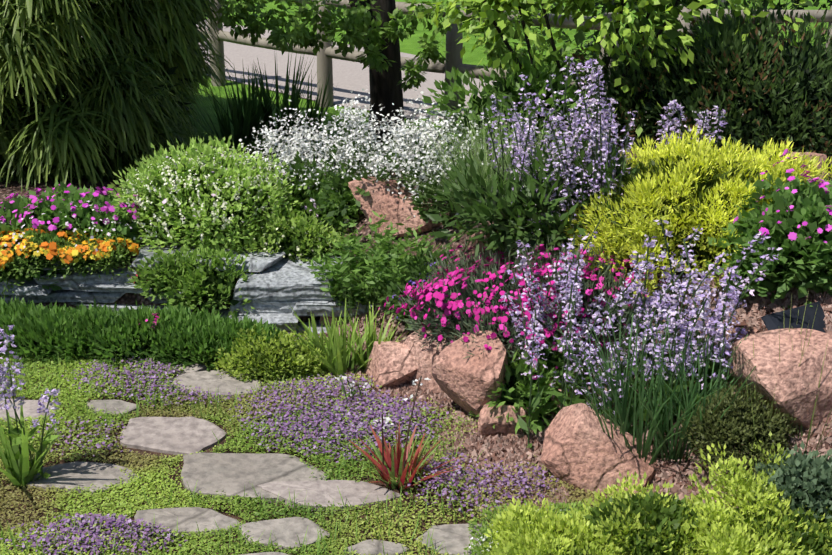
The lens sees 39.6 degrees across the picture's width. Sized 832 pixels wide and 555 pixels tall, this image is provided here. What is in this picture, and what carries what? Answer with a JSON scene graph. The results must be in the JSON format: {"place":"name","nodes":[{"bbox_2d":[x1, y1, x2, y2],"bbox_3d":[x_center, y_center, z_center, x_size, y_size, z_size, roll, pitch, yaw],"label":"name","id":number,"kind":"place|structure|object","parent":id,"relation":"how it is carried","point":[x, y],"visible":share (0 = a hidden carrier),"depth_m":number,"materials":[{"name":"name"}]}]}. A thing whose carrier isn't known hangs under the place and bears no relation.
{"place":"outdoors","nodes":[
{"label":"outdoors","id":0,"kind":"place"},
{"bbox_2d":[81,20,742,131],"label":"road","id":1,"kind":"structure","parent":0,"point":[348,76],"depth_m":11.25,"materials":[{"name":"grey asphalt"}]},
{"bbox_2d":[0,0,831,554],"bbox_3d":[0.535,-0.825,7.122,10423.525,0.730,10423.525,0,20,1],"label":"ground","id":2,"kind":"structure","parent":0,"point":[408,44],"depth_m":4.61,"materials":[{"name":"green plant"}]},
{"bbox_2d":[0,399,55,423],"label":"flagstone","id":3,"kind":"object","parent":2,"relation":"on","point":[30,407],"visible":0.46,"depth_m":4.43,"materials":[{"name":"grey stone"}]},
{"bbox_2d":[0,224,142,294],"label":"orange flowering plants","id":4,"kind":"object","parent":2,"relation":"on","point":[119,254],"visible":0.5,"depth_m":5.19,"materials":[{"name":"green plant"}]},
{"bbox_2d":[0,228,138,270],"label":"orange flowers","id":5,"kind":"object","parent":4,"relation":"attached to","point":[51,252],"visible":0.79,"depth_m":5.16,"materials":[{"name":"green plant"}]},
{"bbox_2d":[26,462,140,493],"bbox_3d":[-1.154,0.709,4.003,0.411,0.060,0.206,0,20,1],"label":"flagstone","id":6,"kind":"object","parent":2,"relation":"on","point":[79,474],"visible":0.69,"depth_m":3.98,"materials":[{"name":"grey stone"}]},
{"bbox_2d":[86,399,138,416],"bbox_3d":[-1.179,0.523,4.482,0.218,0.060,0.120,0,20,1],"label":"flagstone","id":7,"kind":"object","parent":2,"relation":"on","point":[112,406],"visible":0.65,"depth_m":4.47,"materials":[{"name":"grey stone"}]},
{"bbox_2d":[0,0,241,191],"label":"shrub","id":8,"kind":"object","parent":2,"relation":"on","point":[120,76],"visible":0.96,"depth_m":6.65,"materials":[{"name":"green plant"}]},
{"bbox_2d":[120,416,226,455],"bbox_3d":[-0.897,0.603,4.276,0.392,0.062,0.286,0,20,1],"label":"flagstone","id":9,"kind":"object","parent":2,"relation":"on","point":[183,436],"visible":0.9,"depth_m":4.26,"materials":[{"name":"grey stone"}]},
{"bbox_2d":[156,360,206,373],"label":"flagstone","id":10,"kind":"object","parent":2,"relation":"on","point":[196,367],"visible":0.25,"depth_m":4.78,"materials":[{"name":"grey stone"}]},
{"bbox_2d":[134,507,240,536],"bbox_3d":[-0.732,0.803,3.728,0.362,0.067,0.148,0,20,1],"label":"flagstone","id":11,"kind":"object","parent":2,"relation":"on","point":[186,518],"visible":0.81,"depth_m":3.71,"materials":[{"name":"grey stone"}]},
{"bbox_2d":[162,369,261,399],"bbox_3d":[-0.819,0.444,4.685,0.409,0.061,0.274,0,20,1],"label":"flagstone","id":12,"kind":"object","parent":2,"relation":"on","point":[211,381],"visible":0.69,"depth_m":4.65,"materials":[{"name":"grey stone"}]},
{"bbox_2d":[0,325,460,489],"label":"spiky plants","id":13,"kind":"object","parent":2,"relation":"on","point":[17,464],"depth_m":3.90,"materials":[{"name":"green plant"}]},
{"bbox_2d":[0,211,460,384],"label":"green plants","id":14,"kind":"object","parent":2,"relation":"on","point":[182,333],"visible":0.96,"depth_m":4.90,"materials":[{"name":"green plant"}]},
{"bbox_2d":[131,272,158,328],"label":"pink flowers","id":15,"kind":"object","parent":14,"relation":"on","point":[155,319],"visible":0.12,"depth_m":4.91,"materials":[{"name":"pink plant"}]},
{"bbox_2d":[181,452,328,502],"bbox_3d":[-0.562,0.705,3.984,0.532,0.071,0.318,0,20,1],"label":"flagstone","id":16,"kind":"object","parent":2,"relation":"on","point":[229,474],"visible":0.77,"depth_m":3.98,"materials":[{"name":"grey stone"}]},
{"bbox_2d":[219,308,297,333],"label":"stone slab","id":17,"kind":"structure","parent":2,"relation":"on","point":[279,320],"depth_m":5.11,"materials":[{"name":"grey stone"}]},
{"bbox_2d":[240,552,288,554],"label":"flagstone","id":18,"kind":"object","parent":2,"relation":"on","point":[272,553],"visible":1,"depth_m":3.52,"materials":[{"name":"grey stone"}]},
{"bbox_2d":[0,331,558,554],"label":"purple creeping flowers","id":19,"kind":"object","parent":2,"relation":"on","point":[109,521],"visible":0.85,"depth_m":4.21,"materials":[{"name":"purple plant"}]},
{"bbox_2d":[236,517,329,550],"bbox_3d":[-0.419,0.825,3.643,0.301,0.066,0.174,0,20,1],"label":"flagstone","id":20,"kind":"object","parent":2,"relation":"on","point":[286,531],"visible":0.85,"depth_m":3.63,"materials":[{"name":"grey stone"}]},
{"bbox_2d":[0,334,612,554],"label":"ground cover leaves","id":21,"kind":"object","parent":2,"relation":"on","point":[319,547],"visible":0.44,"depth_m":3.96,"materials":[{"name":"green plant"}]},
{"bbox_2d":[296,320,330,333],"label":"stone","id":22,"kind":"object","parent":2,"relation":"on","point":[318,325],"depth_m":5.18,"materials":[{"name":"grey stone"}]},
{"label":"slate wall stone","id":23,"kind":"object","parent":22,"relation":"on","visible":0},
{"bbox_2d":[68,303,196,314],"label":"stone slab","id":24,"kind":"structure","parent":23,"relation":"on","point":[118,306],"depth_m":5.27,"materials":[{"name":"grey stone"}]},
{"bbox_2d":[145,292,179,303],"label":"stone","id":25,"kind":"object","parent":23,"relation":"on","point":[161,300],"visible":0.08,"depth_m":5.25,"materials":[{"name":"grey stone"}]},
{"bbox_2d":[167,288,234,297],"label":"stone slab","id":26,"kind":"structure","parent":25,"relation":"on","point":[201,293],"depth_m":5.15,"materials":[{"name":"grey stone"}]},
{"bbox_2d":[229,300,327,312],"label":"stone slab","id":27,"kind":"structure","parent":23,"relation":"on","point":[271,306],"depth_m":5.15,"materials":[{"name":"grey stone"}]},
{"bbox_2d":[233,254,342,300],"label":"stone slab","id":28,"kind":"structure","parent":27,"relation":"on","point":[285,279],"depth_m":5.11,"materials":[{"name":"grey stone"}]},
{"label":"slate wall stone","id":29,"kind":"object","parent":22,"relation":"on","visible":0},
{"bbox_2d":[292,296,376,316],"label":"stone slab","id":30,"kind":"structure","parent":29,"relation":"on","point":[307,309],"depth_m":5.11,"materials":[{"name":"grey stone"}]},
{"bbox_2d":[256,480,401,510],"bbox_3d":[-0.292,0.744,3.854,0.492,0.072,0.176,0,20,1],"label":"flagstone","id":31,"kind":"object","parent":2,"relation":"on","point":[322,492],"visible":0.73,"depth_m":3.84,"materials":[{"name":"grey stone"}]},
{"bbox_2d":[284,298,410,375],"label":"iris leaves","id":32,"kind":"object","parent":2,"relation":"on","point":[336,358],"visible":0.81,"depth_m":4.77,"materials":[{"name":"green plant"}]},
{"bbox_2d":[233,85,504,216],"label":"white flowers","id":33,"kind":"object","parent":2,"relation":"on","point":[401,131],"visible":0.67,"depth_m":5.49,"materials":[{"name":"white plant"}]},
{"bbox_2d":[213,0,536,145],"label":"tree","id":34,"kind":"object","parent":2,"relation":"on","point":[371,26],"visible":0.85,"depth_m":7.92,"materials":[{"name":"green plant"}]},
{"bbox_2d":[343,539,408,554],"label":"flagstone","id":35,"kind":"object","parent":2,"relation":"on","point":[374,547],"visible":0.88,"depth_m":3.53,"materials":[{"name":"grey stone"}]},
{"bbox_2d":[258,109,499,229],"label":"white cloud plant stems","id":36,"kind":"object","parent":2,"relation":"on","point":[423,196],"visible":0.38,"depth_m":5.40,"materials":[{"name":"plant"}]},
{"bbox_2d":[190,51,581,163],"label":"plants","id":37,"kind":"object","parent":2,"relation":"on","point":[250,119],"visible":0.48,"depth_m":8.56,"materials":[{"name":"green plant"}]},
{"bbox_2d":[364,341,416,390],"bbox_3d":[-0.052,0.371,4.706,0.296,0.221,0.212,-4,20,-11],"label":"boulder","id":38,"kind":"object","parent":2,"relation":"on","point":[390,363],"visible":0.5,"depth_m":4.62,"materials":[{"name":"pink stone"}]},
{"bbox_2d":[348,177,441,237],"bbox_3d":[-0.055,-0.314,5.391,0.534,0.263,0.219,9,22,23],"label":"boulder","id":39,"kind":"object","parent":2,"relation":"on","point":[380,199],"visible":0.62,"depth_m":5.33,"materials":[{"name":"pink stone"}]},
{"bbox_2d":[0,149,831,308],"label":"geranium","id":40,"kind":"object","parent":2,"relation":"on","point":[802,264],"depth_m":4.10,"materials":[{"name":"plant"}]},
{"bbox_2d":[402,324,461,392],"bbox_3d":[0.107,0.325,4.681,0.273,0.247,0.394,-15,25,-35],"label":"boulder","id":41,"kind":"object","parent":2,"relation":"on","point":[424,357],"visible":0.33,"depth_m":4.58,"materials":[{"name":"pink stone"}]},
{"bbox_2d":[415,524,492,554],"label":"flagstone","id":42,"kind":"object","parent":2,"relation":"on","point":[455,538],"visible":0.38,"depth_m":3.57,"materials":[{"name":"grey stone"}]},
{"bbox_2d":[431,330,507,418],"bbox_3d":[0.241,0.394,4.354,0.303,0.434,0.280,13,24,31],"label":"boulder","id":43,"kind":"object","parent":2,"relation":"on","point":[465,384],"visible":0.69,"depth_m":4.23,"materials":[{"name":"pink stone"}]},
{"bbox_2d":[379,105,575,233],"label":"grass tufts","id":44,"kind":"object","parent":2,"relation":"on","point":[485,166],"visible":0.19,"depth_m":5.04,"materials":[{"name":"green plant"}]},
{"bbox_2d":[471,221,499,253],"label":"boulder","id":45,"kind":"object","parent":2,"relation":"on","point":[481,242],"visible":0.19,"depth_m":4.96,"materials":[{"name":"pink stone"}]},
{"bbox_2d":[478,404,533,436],"bbox_3d":[0.335,0.529,4.248,0.234,0.164,0.126,-16,25,-37],"label":"boulder","id":46,"kind":"object","parent":2,"relation":"on","point":[487,422],"visible":0.56,"depth_m":4.19,"materials":[{"name":"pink stone"}]},
{"bbox_2d":[199,0,831,127],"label":"fence","id":47,"kind":"object","parent":2,"relation":"on","point":[326,54],"visible":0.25,"depth_m":9.05,"materials":[{"name":"brown wood"}]},
{"bbox_2d":[469,506,573,550],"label":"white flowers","id":48,"kind":"object","parent":2,"relation":"on","point":[497,531],"visible":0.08,"depth_m":3.53,"materials":[{"name":"green plant"}]},
{"bbox_2d":[377,234,676,379],"bbox_3d":[0.388,0.055,4.497,1.289,0.523,0.839,8,22,22],"label":"dianthus","id":49,"kind":"object","parent":2,"relation":"on","point":[466,323],"depth_m":4.37,"materials":[{"name":"pink plant"}]},
{"bbox_2d":[551,388,580,409],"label":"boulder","id":50,"kind":"object","parent":2,"relation":"on","point":[552,397],"visible":0.17,"depth_m":4.20,"materials":[{"name":"pink stone"}]},
{"bbox_2d":[425,56,726,270],"bbox_3d":[0.705,-0.448,4.676,1.335,0.906,0.927,0,20,1],"label":"penstemon","id":51,"kind":"object","parent":2,"relation":"on","point":[486,209],"depth_m":4.56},
{"bbox_2d":[329,273,831,515],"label":"gravel pebbles","id":52,"kind":"object","parent":2,"relation":"on","point":[510,450],"visible":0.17,"depth_m":4.07,"materials":[{"name":"brown gravel"}]},
{"bbox_2d":[729,327,758,341],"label":"boulder","id":53,"kind":"object","parent":52,"relation":"on","point":[753,330],"visible":0.23,"depth_m":4.01,"materials":[{"name":"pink stone"}]},
{"bbox_2d":[540,403,658,497],"bbox_3d":[0.617,0.606,3.925,0.394,0.348,0.237,9,22,22],"label":"boulder","id":54,"kind":"object","parent":2,"relation":"on","point":[582,450],"visible":0.77,"depth_m":3.85,"materials":[{"name":"pink stone"}]},
{"bbox_2d":[409,0,816,157],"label":"tree","id":55,"kind":"object","parent":2,"relation":"on","point":[533,67],"visible":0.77,"depth_m":5.38,"materials":[{"name":"green plant"}]},
{"bbox_2d":[469,219,782,464],"bbox_3d":[0.713,0.240,3.986,0.799,0.946,1.156,-10,22,-26],"label":"penstemon","id":56,"kind":"object","parent":2,"relation":"on","point":[517,388],"depth_m":3.94,"materials":[{"name":"purple plant"}]},
{"bbox_2d":[463,291,831,554],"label":"shrubs","id":57,"kind":"object","parent":2,"relation":"on","point":[786,509],"visible":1,"depth_m":3.38,"materials":[{"name":"green plant"}]},
{"bbox_2d":[521,0,831,165],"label":"shrub","id":58,"kind":"object","parent":2,"relation":"on","point":[789,86],"visible":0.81,"depth_m":5.40,"materials":[{"name":"green plant"}]},
{"bbox_2d":[559,123,831,298],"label":"yellow shrub","id":59,"kind":"object","parent":2,"relation":"on","point":[706,187],"visible":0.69,"depth_m":4.29,"materials":[{"name":"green plant"}]},
{"bbox_2d":[691,429,725,451],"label":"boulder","id":60,"kind":"object","parent":2,"relation":"on","point":[703,446],"visible":0.02,"depth_m":3.79,"materials":[{"name":"pink stone"}]},
{"bbox_2d":[726,328,831,428],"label":"boulder","id":61,"kind":"object","parent":2,"relation":"on","point":[790,376],"visible":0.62,"depth_m":3.66,"materials":[{"name":"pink stone"}]},
{"bbox_2d":[761,302,826,332],"bbox_3d":[1.324,0.209,3.892,0.333,0.184,0.159,-11,23,-29],"label":"rock","id":62,"kind":"object","parent":2,"relation":"on","point":[778,320],"visible":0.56,"depth_m":3.90,"materials":[{"name":"grey stone"}]},
{"bbox_2d":[785,152,826,182],"bbox_3d":[1.633,-0.441,4.889,0.233,0.175,0.130,-4,20,-12],"label":"boulder","id":63,"kind":"object","parent":2,"relation":"on","point":[822,156],"visible":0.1,"depth_m":4.88,"materials":[{"name":"pink stone"}]},
{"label":"slate wall stone","id":64,"kind":"object","parent":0,"visible":0},
{"bbox_2d":[130,242,296,271],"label":"stone slab","id":65,"kind":"structure","parent":64,"relation":"on","point":[263,262],"depth_m":5.25,"materials":[{"name":"grey stone"}]},
{"bbox_2d":[107,135,363,264],"bbox_3d":[-0.801,-0.390,5.609,1.381,0.616,1.013,0,20,1],"label":"white bush","id":66,"kind":"object","parent":64,"relation":"on","point":[237,233],"depth_m":5.39,"materials":[{"name":"plant"}]},
{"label":"slate wall stone","id":67,"kind":"object","parent":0,"visible":0},
{"bbox_2d":[0,290,124,302],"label":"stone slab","id":68,"kind":"structure","parent":67,"relation":"on","point":[76,296],"depth_m":5.27,"materials":[{"name":"grey stone"}]},
{"bbox_2d":[0,280,51,295],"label":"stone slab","id":69,"kind":"structure","parent":68,"relation":"on","point":[33,287],"depth_m":5.18,"materials":[{"name":"grey stone"}]},
{"bbox_2d":[0,276,25,286],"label":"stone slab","id":70,"kind":"structure","parent":69,"relation":"on","point":[12,280],"depth_m":5.18,"materials":[{"name":"grey stone"}]},
{"bbox_2d":[59,282,152,293],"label":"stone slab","id":71,"kind":"structure","parent":68,"relation":"on","point":[122,287],"depth_m":5.22,"materials":[{"name":"grey stone"}]},
{"bbox_2d":[33,268,138,285],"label":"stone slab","id":72,"kind":"structure","parent":71,"relation":"on","point":[73,277],"depth_m":5.23,"materials":[{"name":"grey stone"}]},
{"bbox_2d":[23,259,114,269],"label":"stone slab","id":73,"kind":"structure","parent":72,"relation":"on","point":[47,268],"depth_m":5.22,"materials":[{"name":"grey stone"}]}
]}

